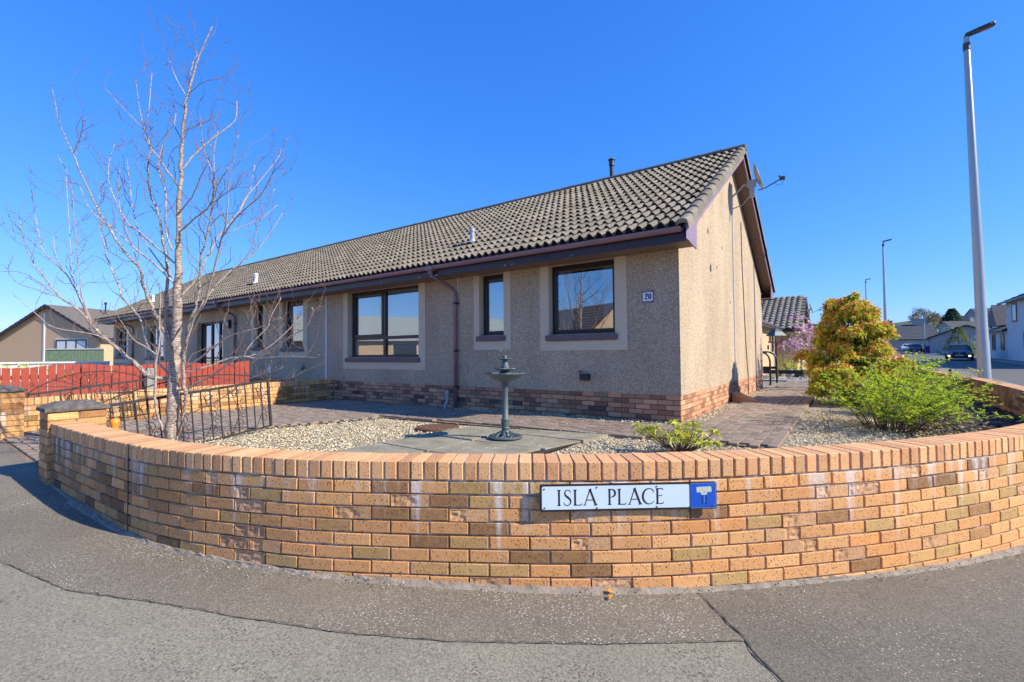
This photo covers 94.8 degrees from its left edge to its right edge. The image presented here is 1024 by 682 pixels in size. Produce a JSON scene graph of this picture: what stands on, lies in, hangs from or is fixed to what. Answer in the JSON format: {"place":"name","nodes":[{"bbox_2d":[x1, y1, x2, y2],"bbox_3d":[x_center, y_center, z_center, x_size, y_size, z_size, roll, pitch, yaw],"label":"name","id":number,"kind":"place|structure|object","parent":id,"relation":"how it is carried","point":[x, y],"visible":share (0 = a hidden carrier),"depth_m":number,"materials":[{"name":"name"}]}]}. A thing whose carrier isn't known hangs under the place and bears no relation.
{"place":"outdoors","nodes":[
{"label":"outdoors","id":0,"kind":"place"},
{"bbox_2d":[10,377,165,394],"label":"neighbour ground","id":1,"kind":"structure","parent":0,"point":[72,385],"depth_m":18.70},
{"bbox_2d":[0,363,96,395],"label":"daffodils","id":2,"kind":"object","parent":1,"relation":"on","point":[21,365],"visible":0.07,"depth_m":8.37,"materials":[{"name":"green plant"}]},
{"bbox_2d":[0,302,113,372],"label":"bungalow","id":3,"kind":"object","parent":1,"relation":"on","point":[31,337],"visible":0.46,"depth_m":32.27,"materials":[{"name":"paint"}]},
{"bbox_2d":[55,338,87,348],"bbox_3d":[-29.844,0.562,31.876,2.590,1.490,0.075,-1,-2,8],"label":"window","id":4,"kind":"structure","parent":3,"relation":"in","point":[60,343],"depth_m":31.87,"materials":[{"name":"white glass"}]},
{"bbox_2d":[45,348,104,361],"bbox_3d":[-25.833,1.045,27.808,3.400,1.200,0.100,0,-2,-1],"label":"board fence","id":5,"kind":"object","parent":1,"relation":"on","point":[77,354],"visible":0.72,"depth_m":27.80,"materials":[{"name":"green wood"}]},
{"bbox_2d":[0,360,248,397],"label":"picket fence","id":6,"kind":"object","parent":1,"relation":"on","point":[16,377],"visible":0.38,"depth_m":8.65,"materials":[{"name":"red wood"}]},
{"bbox_2d":[145,368,153,388],"bbox_3d":[-7.083,0.963,9.198,0.120,0.860,0.120,-2,-2,36],"label":"concrete post","id":7,"kind":"object","parent":1,"relation":"on","point":[149,382],"visible":0.35,"depth_m":9.16,"materials":[{"name":"grey concrete"}]},
{"bbox_2d":[1,399,447,470],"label":"driveway","id":8,"kind":"structure","parent":0,"point":[26,446],"depth_m":7.76,"materials":[{"name":"grey concrete"}]},
{"bbox_2d":[0,356,1023,681],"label":"pavement","id":9,"kind":"structure","parent":0,"point":[50,632],"depth_m":2.07,"materials":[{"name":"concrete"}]},
{"bbox_2d":[0,385,27,439],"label":"gate pillar","id":10,"kind":"structure","parent":9,"relation":"on","point":[12,403],"depth_m":6.22,"materials":[{"name":"brick"}]},
{"bbox_2d":[26,370,149,421],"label":"garden gate","id":11,"kind":"structure","parent":10,"relation":"attached to","point":[28,394],"depth_m":7.49,"materials":[{"name":"metal"}]},
{"bbox_2d":[36,399,109,484],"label":"gate pillar","id":12,"kind":"structure","parent":9,"relation":"on","point":[90,411],"depth_m":4.40,"materials":[{"name":"brick"}]},
{"bbox_2d":[102,372,272,442],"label":"garden gate","id":13,"kind":"structure","parent":12,"relation":"attached to","point":[190,392],"depth_m":5.88,"materials":[{"name":"metal"}]},
{"bbox_2d":[109,418,120,429],"bbox_3d":[-4.133,0.894,4.899,0.100,0.180,0.097,-2,-2,36],"label":"reflector","id":14,"kind":"object","parent":13,"relation":"hanging from","point":[114,423],"visible":0.63,"depth_m":4.87,"materials":[{"name":"orange plastic"}]},
{"bbox_2d":[0,440,743,643],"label":"pavement strip","id":15,"kind":"object","parent":9,"relation":"on","point":[53,541],"visible":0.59,"depth_m":2.49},
{"bbox_2d":[50,378,1023,587],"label":"garden wall","id":16,"kind":"structure","parent":9,"relation":"on","point":[822,511],"depth_m":2.73,"materials":[{"name":"brick"}]},
{"bbox_2d":[539,481,716,511],"bbox_3d":[0.640,0.856,2.596,0.980,0.147,0.039,0,-2,-2],"label":"street sign","id":17,"kind":"object","parent":16,"relation":"attached to","point":[623,496],"visible":1,"depth_m":2.58,"materials":[{"name":"white metal"}]},
{"bbox_2d":[604,588,614,598],"bbox_3d":[0.532,1.353,2.524,0.060,0.010,0.088,0,-2,-10],"label":"fallen leaf","id":18,"kind":"object","parent":9,"relation":"on","point":[610,590],"visible":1,"depth_m":2.54,"materials":[{"name":"orange plant"}]},
{"bbox_2d":[697,553,1023,681],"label":"pavement patch","id":19,"kind":"object","parent":9,"relation":"on","point":[965,623],"visible":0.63,"depth_m":2.30,"materials":[{"name":"grey asphalt"}]},
{"bbox_2d":[48,491,1020,602],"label":"wall foot grit","id":20,"kind":"structure","parent":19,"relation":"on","point":[857,577],"depth_m":2.74,"materials":[{"name":"grey gravel"}]},
{"bbox_2d":[963,21,995,379],"bbox_3d":[10.580,-2.635,10.466,0.595,8.861,0.237,-3,-2,36],"label":"street lamp","id":21,"kind":"object","parent":9,"relation":"on","point":[982,343],"visible":0.88,"depth_m":10.52,"materials":[{"name":"grey metal"}]},
{"bbox_2d":[0,0,1023,331],"label":"sky","id":22,"kind":"structure","parent":0,"point":[400,113],"materials":[{"name":"blue"}]},
{"bbox_2d":[329,407,765,449],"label":"stray gravel","id":23,"kind":"structure","parent":0,"point":[541,429],"depth_m":6.29,"materials":[{"name":"beige gravel"}]},
{"bbox_2d":[186,369,915,454],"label":"garden ground","id":24,"kind":"structure","parent":0,"point":[817,405],"depth_m":6.13,"materials":[{"name":"beige gravel"}]},
{"bbox_2d":[0,4,325,440],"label":"birch tree","id":25,"kind":"object","parent":24,"relation":"on","point":[171,431],"visible":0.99,"depth_m":5.25,"materials":[{"name":"brown plant"}]},
{"bbox_2d":[24,379,332,431],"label":"drive wall","id":26,"kind":"structure","parent":24,"relation":"on","point":[286,392],"depth_m":9.25,"materials":[{"name":"brick"}]},
{"bbox_2d":[94,144,775,422],"bbox_3d":[-5.608,-1.290,17.331,25.902,6.372,9.157,-2,-2,36],"label":"bungalow","id":27,"kind":"object","parent":24,"relation":"on","point":[543,290],"visible":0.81,"depth_m":9.11,"materials":[{"name":"concrete"}]},
{"bbox_2d":[114,328,126,358],"bbox_3d":[-17.237,0.116,20.885,1.670,1.355,0.270,-2,-2,36],"label":"window","id":28,"kind":"structure","parent":27,"relation":"in","point":[123,343],"depth_m":21.07,"materials":[{"name":"glass"}]},
{"bbox_2d":[145,326,163,359],"bbox_3d":[-13.984,0.077,18.557,1.870,1.355,0.270,-2,-2,36],"label":"window","id":29,"kind":"structure","parent":27,"relation":"in","point":[154,341],"depth_m":18.81,"materials":[{"name":"glass"}]},
{"bbox_2d":[201,321,222,385],"bbox_3d":[-10.024,0.443,15.698,2.020,2.145,0.240,-2,-2,36],"label":"patio door","id":30,"kind":"structure","parent":27,"relation":"in","point":[212,323],"depth_m":15.81,"materials":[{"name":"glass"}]},
{"bbox_2d":[226,320,230,327],"bbox_3d":[-8.894,-0.534,14.770,0.160,0.260,0.096,-2,-2,36],"label":"wall lantern","id":31,"kind":"object","parent":27,"relation":"attached to","point":[228,324],"depth_m":14.72,"materials":[{"name":"black metal"}]},
{"bbox_2d":[251,306,263,350],"bbox_3d":[-7.376,-0.385,13.835,0.650,1.337,0.265,-2,-2,36],"label":"window","id":32,"kind":"structure","parent":27,"relation":"in","point":[259,347],"depth_m":13.98,"materials":[{"name":"glass"}]},
{"bbox_2d":[280,300,303,351],"bbox_3d":[-5.871,-0.406,12.767,1.120,1.377,0.280,-2,-2,36],"label":"window","id":33,"kind":"structure","parent":27,"relation":"in","point":[294,306],"depth_m":13.00,"materials":[{"name":"glass"}]},
{"bbox_2d":[345,285,419,361],"bbox_3d":[-2.900,-0.353,10.634,2.530,1.647,0.270,-2,-2,36],"label":"window","id":34,"kind":"structure","parent":27,"relation":"in","point":[384,322],"depth_m":10.69,"materials":[{"name":"glass"}]},
{"bbox_2d":[476,274,505,340],"bbox_3d":[-0.342,-0.623,8.806,0.670,1.247,0.265,-2,-2,36],"label":"window","id":35,"kind":"structure","parent":27,"relation":"in","point":[493,284],"depth_m":8.94,"materials":[{"name":"glass"}]},
{"bbox_2d":[545,259,617,340],"bbox_3d":[1.159,-0.649,7.741,1.290,1.277,0.280,-2,-2,36],"label":"window","id":36,"kind":"structure","parent":27,"relation":"in","point":[565,272],"depth_m":7.81,"materials":[{"name":"glass"}]},
{"bbox_2d":[577,371,589,380],"bbox_3d":[1.156,0.553,7.554,0.190,0.153,0.102,-2,-2,36],"label":"outside tap","id":37,"kind":"object","parent":27,"relation":"attached to","point":[584,377],"visible":1,"depth_m":7.50,"materials":[{"name":"black metal"}]},
{"bbox_2d":[642,291,653,302],"bbox_3d":[2.023,-0.657,7.008,0.166,0.176,0.010,-2,-2,36],"label":"house number plate","id":38,"kind":"object","parent":27,"relation":"attached to","point":[647,296],"visible":1,"depth_m":7.01,"materials":[{"name":"white ceramic"}]},
{"bbox_2d":[732,163,784,208],"bbox_3d":[5.053,-3.202,9.797,0.475,0.975,1.101,1,-2,-39],"label":"satellite dish","id":39,"kind":"object","parent":27,"relation":"attached to","point":[751,185],"visible":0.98,"depth_m":9.74,"materials":[{"name":"black metal"}]},
{"bbox_2d":[416,423,458,432],"bbox_3d":[-1.040,1.212,6.565,0.600,0.044,0.600,-2,-2,36],"label":"manhole cover","id":40,"kind":"object","parent":24,"relation":"on","point":[432,428],"visible":0.88,"depth_m":6.46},
{"bbox_2d":[332,426,607,454],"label":"slab patio","id":41,"kind":"structure","parent":24,"relation":"on","point":[466,440],"depth_m":5.27,"materials":[{"name":"stone"}]},
{"bbox_2d":[484,355,525,440],"bbox_3d":[-0.080,0.646,5.521,0.494,0.964,0.494,-2,-2,36],"label":"bird bath","id":42,"kind":"object","parent":41,"relation":"on","point":[504,376],"visible":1,"depth_m":5.47,"materials":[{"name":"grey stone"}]},
{"bbox_2d":[443,387,771,425],"bbox_3d":[2.899,1.288,10.900,4.715,0.085,8.208,-2,-2,36],"label":"gravel margin","id":43,"kind":"object","parent":24,"relation":"on","point":[751,393],"visible":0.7,"depth_m":7.83,"materials":[{"name":"beige gravel"}]},
{"bbox_2d":[630,418,723,451],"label":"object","id":44,"kind":"object","parent":24,"relation":"on","point":[652,432],"visible":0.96,"depth_m":4.64,"materials":[{"name":"green plant"}]},
{"bbox_2d":[763,352,770,384],"bbox_3d":[7.140,0.840,14.641,1.627,1.056,0.054,-2,-2,36],"label":"handrail","id":45,"kind":"object","parent":24,"relation":"on","point":[769,359],"visible":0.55,"depth_m":14.17,"materials":[{"name":"black metal"}]},
{"bbox_2d":[763,351,777,382],"bbox_3d":[7.870,0.860,15.594,1.627,1.056,0.054,-2,-2,36],"label":"handrail","id":46,"kind":"object","parent":24,"relation":"on","point":[776,366],"visible":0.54,"depth_m":15.14,"materials":[{"name":"black metal"}]},
{"bbox_2d":[766,326,786,365],"bbox_3d":[9.571,0.447,17.030,0.587,2.030,0.616,0,-2,-24],"label":"bird table","id":47,"kind":"object","parent":24,"relation":"on","point":[775,332],"visible":0.88,"depth_m":16.98,"materials":[{"name":"grey metal"}]},
{"bbox_2d":[763,370,806,377],"bbox_3d":[11.071,1.279,17.599,5.400,0.370,0.100,-2,-2,36],"label":"rail","id":48,"kind":"object","parent":24,"relation":"on","point":[796,372],"visible":0.18,"depth_m":17.95,"materials":[{"name":"black metal"}]},
{"bbox_2d":[771,349,804,375],"bbox_3d":[11.024,0.897,18.809,1.423,1.163,1.402,-2,-2,36],"label":"forsythia","id":49,"kind":"object","parent":24,"relation":"on","point":[791,366],"visible":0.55,"depth_m":18.82,"materials":[{"name":"yellow plant"}]},
{"bbox_2d":[777,332,813,369],"bbox_3d":[11.764,0.559,19.196,1.661,1.886,1.641,0,-2,-14],"label":"weeping tree","id":50,"kind":"object","parent":24,"relation":"on","point":[791,335],"visible":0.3,"depth_m":19.14,"materials":[{"name":"plant"}]},
{"bbox_2d":[778,310,827,371],"bbox_3d":[8.005,0.246,12.335,1.724,2.208,1.779,-2,-2,36],"label":"magnolia","id":51,"kind":"object","parent":24,"relation":"on","point":[804,342],"visible":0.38,"depth_m":12.40,"materials":[{"name":"pink plant"}]},
{"bbox_2d":[802,388,843,434],"bbox_3d":[3.796,0.862,5.693,0.506,0.603,0.295,0,-2,-5],"label":"sapling","id":52,"kind":"object","parent":24,"relation":"on","point":[821,419],"visible":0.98,"depth_m":5.74,"materials":[{"name":"green plant"}]},
{"bbox_2d":[838,395,1023,438],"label":"soil bed","id":53,"kind":"object","parent":24,"relation":"on","point":[975,423],"visible":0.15,"depth_m":6.50,"materials":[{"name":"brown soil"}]},
{"bbox_2d":[792,290,918,403],"bbox_3d":[6.441,0.129,9.120,1.955,2.183,2.003,-1,-2,6],"label":"pieris shrub","id":54,"kind":"object","parent":53,"relation":"on","point":[856,343],"visible":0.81,"depth_m":8.67,"materials":[{"name":"yellow plant"}]},
{"bbox_2d":[809,357,1013,433],"bbox_3d":[4.971,0.682,6.053,2.026,0.983,2.156,-2,-2,36],"label":"green shrub","id":55,"kind":"object","parent":53,"relation":"on","point":[875,400],"visible":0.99,"depth_m":5.83,"materials":[{"name":"green plant"}]},
{"bbox_2d":[874,351,979,415],"bbox_3d":[6.266,0.671,7.160,1.198,1.037,1.292,-2,-2,36],"label":"green shrub","id":56,"kind":"object","parent":53,"relation":"on","point":[928,365],"visible":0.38,"depth_m":7.18,"materials":[{"name":"green plant"}]},
{"bbox_2d":[922,377,968,395],"bbox_3d":[9.456,1.168,10.326,0.797,0.733,0.221,-1,-2,24],"label":"wall return","id":57,"kind":"object","parent":24,"relation":"on","point":[965,382],"depth_m":10.15,"materials":[{"name":"brick"}]},
{"bbox_2d":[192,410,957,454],"bbox_3d":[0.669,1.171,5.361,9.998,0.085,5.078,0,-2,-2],"label":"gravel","id":58,"kind":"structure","parent":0,"point":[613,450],"depth_m":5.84,"materials":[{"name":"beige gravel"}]},
{"bbox_2d":[382,381,821,448],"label":"garden path","id":59,"kind":"structure","parent":0,"point":[774,415],"depth_m":6.82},
{"bbox_2d":[732,391,757,401],"bbox_3d":[4.599,1.129,9.484,0.352,0.187,0.794,0,-2,-7],"label":"splash block","id":60,"kind":"object","parent":59,"relation":"on","point":[737,396],"depth_m":9.37,"materials":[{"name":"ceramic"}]},
{"bbox_2d":[763,379,807,380],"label":"path","id":61,"kind":"structure","parent":0,"point":[788,379],"depth_m":16.27,"materials":[{"name":"concrete"}]},
{"bbox_2d":[763,376,868,380],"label":"gravel","id":62,"kind":"structure","parent":0,"point":[784,377],"depth_m":17.26,"materials":[{"name":"grey gravel"}]},
{"bbox_2d":[893,318,953,326],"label":"hill","id":63,"kind":"structure","parent":0,"point":[902,323],"depth_m":210.28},
{"bbox_2d":[907,307,942,327],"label":"tree","id":64,"kind":"object","parent":63,"relation":"on","point":[928,317],"visible":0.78,"depth_m":158.65,"materials":[{"name":"brown plant"}]},
{"bbox_2d":[937,308,961,324],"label":"conifer tree","id":65,"kind":"object","parent":63,"relation":"on","point":[952,313],"visible":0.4,"depth_m":160.68,"materials":[{"name":"green plant"}]},
{"bbox_2d":[935,316,990,333],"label":"house","id":66,"kind":"structure","parent":63,"relation":"on","point":[954,324],"depth_m":143.35,"materials":[{"name":"paint"}]},
{"bbox_2d":[956,310,996,327],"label":"house","id":67,"kind":"structure","parent":63,"relation":"on","point":[964,318],"depth_m":160.61,"materials":[{"name":"white paint"}]},
{"bbox_2d":[964,308,989,315],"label":"house","id":68,"kind":"structure","parent":63,"relation":"on","point":[971,311],"depth_m":173.21,"materials":[{"name":"paint"}]},
{"bbox_2d":[894,351,1023,385],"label":"road","id":69,"kind":"structure","parent":0,"point":[1013,373],"depth_m":31.24,"materials":[{"name":"grey asphalt"}]},
{"bbox_2d":[900,344,907,351],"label":"car","id":70,"kind":"object","parent":69,"relation":"on","point":[902,348],"visible":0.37,"depth_m":90.05,"materials":[{"name":"white metal"}]},
{"bbox_2d":[907,344,923,352],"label":"car","id":71,"kind":"object","parent":69,"relation":"on","point":[915,347],"visible":0.91,"depth_m":77.34,"materials":[{"name":"paint"}]},
{"bbox_2d":[894,352,1023,386],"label":"kerb","id":72,"kind":"structure","parent":69,"relation":"on","point":[976,358],"depth_m":34.22,"materials":[{"name":"concrete"}]},
{"bbox_2d":[943,344,974,360],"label":"car","id":73,"kind":"object","parent":69,"relation":"on","point":[959,351],"visible":0.94,"depth_m":41.57,"materials":[{"name":"blue paint"}]},
{"bbox_2d":[925,352,1023,362],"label":"pavement","id":74,"kind":"structure","parent":0,"point":[997,359],"depth_m":38.27,"materials":[{"name":"grey concrete"}]},
{"bbox_2d":[924,322,925,351],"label":"telegraph pole","id":75,"kind":"object","parent":74,"relation":"on","point":[924,337],"visible":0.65,"depth_m":77.70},
{"bbox_2d":[925,346,929,352],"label":"wheelie bin","id":76,"kind":"object","parent":74,"relation":"on","point":[927,349],"visible":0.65,"depth_m":74.62,"materials":[{"name":"purple plastic"}]},
{"bbox_3d":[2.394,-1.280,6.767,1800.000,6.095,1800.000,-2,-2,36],"label":"ground","id":77,"kind":"structure","parent":0,"visible":0},
{"bbox_2d":[0,361,109,381],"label":"rendered wall","id":78,"kind":"structure","parent":77,"relation":"on","point":[15,364],"depth_m":22.63,"materials":[{"name":"white paint"}]},
{"bbox_2d":[762,320,782,374],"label":"house wing","id":79,"kind":"structure","parent":77,"relation":"on","point":[767,327],"depth_m":21.69,"materials":[{"name":"beige paint"}]},
{"bbox_2d":[770,328,773,352],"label":"window","id":80,"kind":"structure","parent":79,"relation":"in","point":[772,344],"depth_m":22.96,"materials":[{"name":"white glass"}]},
{"bbox_2d":[773,336,775,369],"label":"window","id":81,"kind":"structure","parent":79,"relation":"in","point":[774,337],"depth_m":23.63,"materials":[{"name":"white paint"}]},
{"bbox_2d":[761,295,810,369],"bbox_3d":[12.017,0.164,32.034,13.784,5.552,8.224,-2,-2,36],"label":"bungalow","id":82,"kind":"object","parent":77,"relation":"on","point":[778,311],"visible":0.13,"depth_m":26.88,"materials":[{"name":"tile"}]},
{"bbox_2d":[804,303,820,317],"bbox_3d":[17.640,-1.756,27.878,0.475,0.975,1.101,1,-2,-39],"label":"satellite dish","id":83,"kind":"object","parent":82,"relation":"attached to","point":[808,310],"visible":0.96,"depth_m":27.82,"materials":[{"name":"black metal"}]},
{"bbox_2d":[865,278,870,299],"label":"street lamp","id":84,"kind":"object","parent":77,"relation":"on","point":[866,289],"visible":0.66,"depth_m":50.96,"materials":[{"name":"black metal"}]},
{"bbox_2d":[882,239,891,342],"bbox_3d":[25.529,-2.487,31.923,0.595,8.860,0.237,-2,-2,36],"label":"street lamp","id":85,"kind":"object","parent":77,"relation":"on","point":[884,293],"visible":0.71,"depth_m":32.02,"materials":[{"name":"black metal"}]},
{"bbox_2d":[882,317,937,350],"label":"cottage","id":86,"kind":"structure","parent":77,"relation":"on","point":[913,333],"depth_m":96.88,"materials":[{"name":"paint"}]},
{"bbox_2d":[912,366,971,377],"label":"roadside wall","id":87,"kind":"structure","parent":77,"relation":"on","point":[939,372],"depth_m":13.56,"materials":[{"name":"brick"}]},
{"bbox_2d":[925,325,975,352],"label":"garage","id":88,"kind":"structure","parent":77,"relation":"on","point":[936,342],"depth_m":69.27,"materials":[{"name":"paint"}]},
{"bbox_2d":[938,326,975,353],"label":"conifer tree","id":89,"kind":"object","parent":77,"relation":"on","point":[956,329],"visible":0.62,"depth_m":60.63,"materials":[{"name":"green plant"}]},
{"bbox_2d":[969,335,975,354],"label":"variegated shrub","id":90,"kind":"object","parent":77,"relation":"on","point":[972,346],"visible":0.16,"depth_m":59.04,"materials":[{"name":"green plant"}]},
{"bbox_2d":[988,304,1007,359],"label":"annex","id":91,"kind":"object","parent":77,"relation":"on","point":[998,336],"visible":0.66,"depth_m":42.99,"materials":[{"name":"paint"}]},
{"bbox_2d":[992,334,995,350],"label":"window","id":92,"kind":"structure","parent":91,"relation":"in","point":[993,335],"depth_m":43.34,"materials":[{"name":"glass"}]},
{"bbox_2d":[1000,333,1004,350],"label":"window","id":93,"kind":"structure","parent":91,"relation":"in","point":[1002,335],"depth_m":40.94,"materials":[{"name":"glass"}]},
{"bbox_2d":[997,293,1023,360],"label":"house","id":94,"kind":"structure","parent":77,"relation":"on","point":[1015,323],"depth_m":37.76,"materials":[{"name":"paint"}]},
{"bbox_2d":[1011,302,1017,322],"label":"window","id":95,"kind":"structure","parent":94,"relation":"in","point":[1014,305],"depth_m":37.85,"materials":[{"name":"glass"}]}
]}

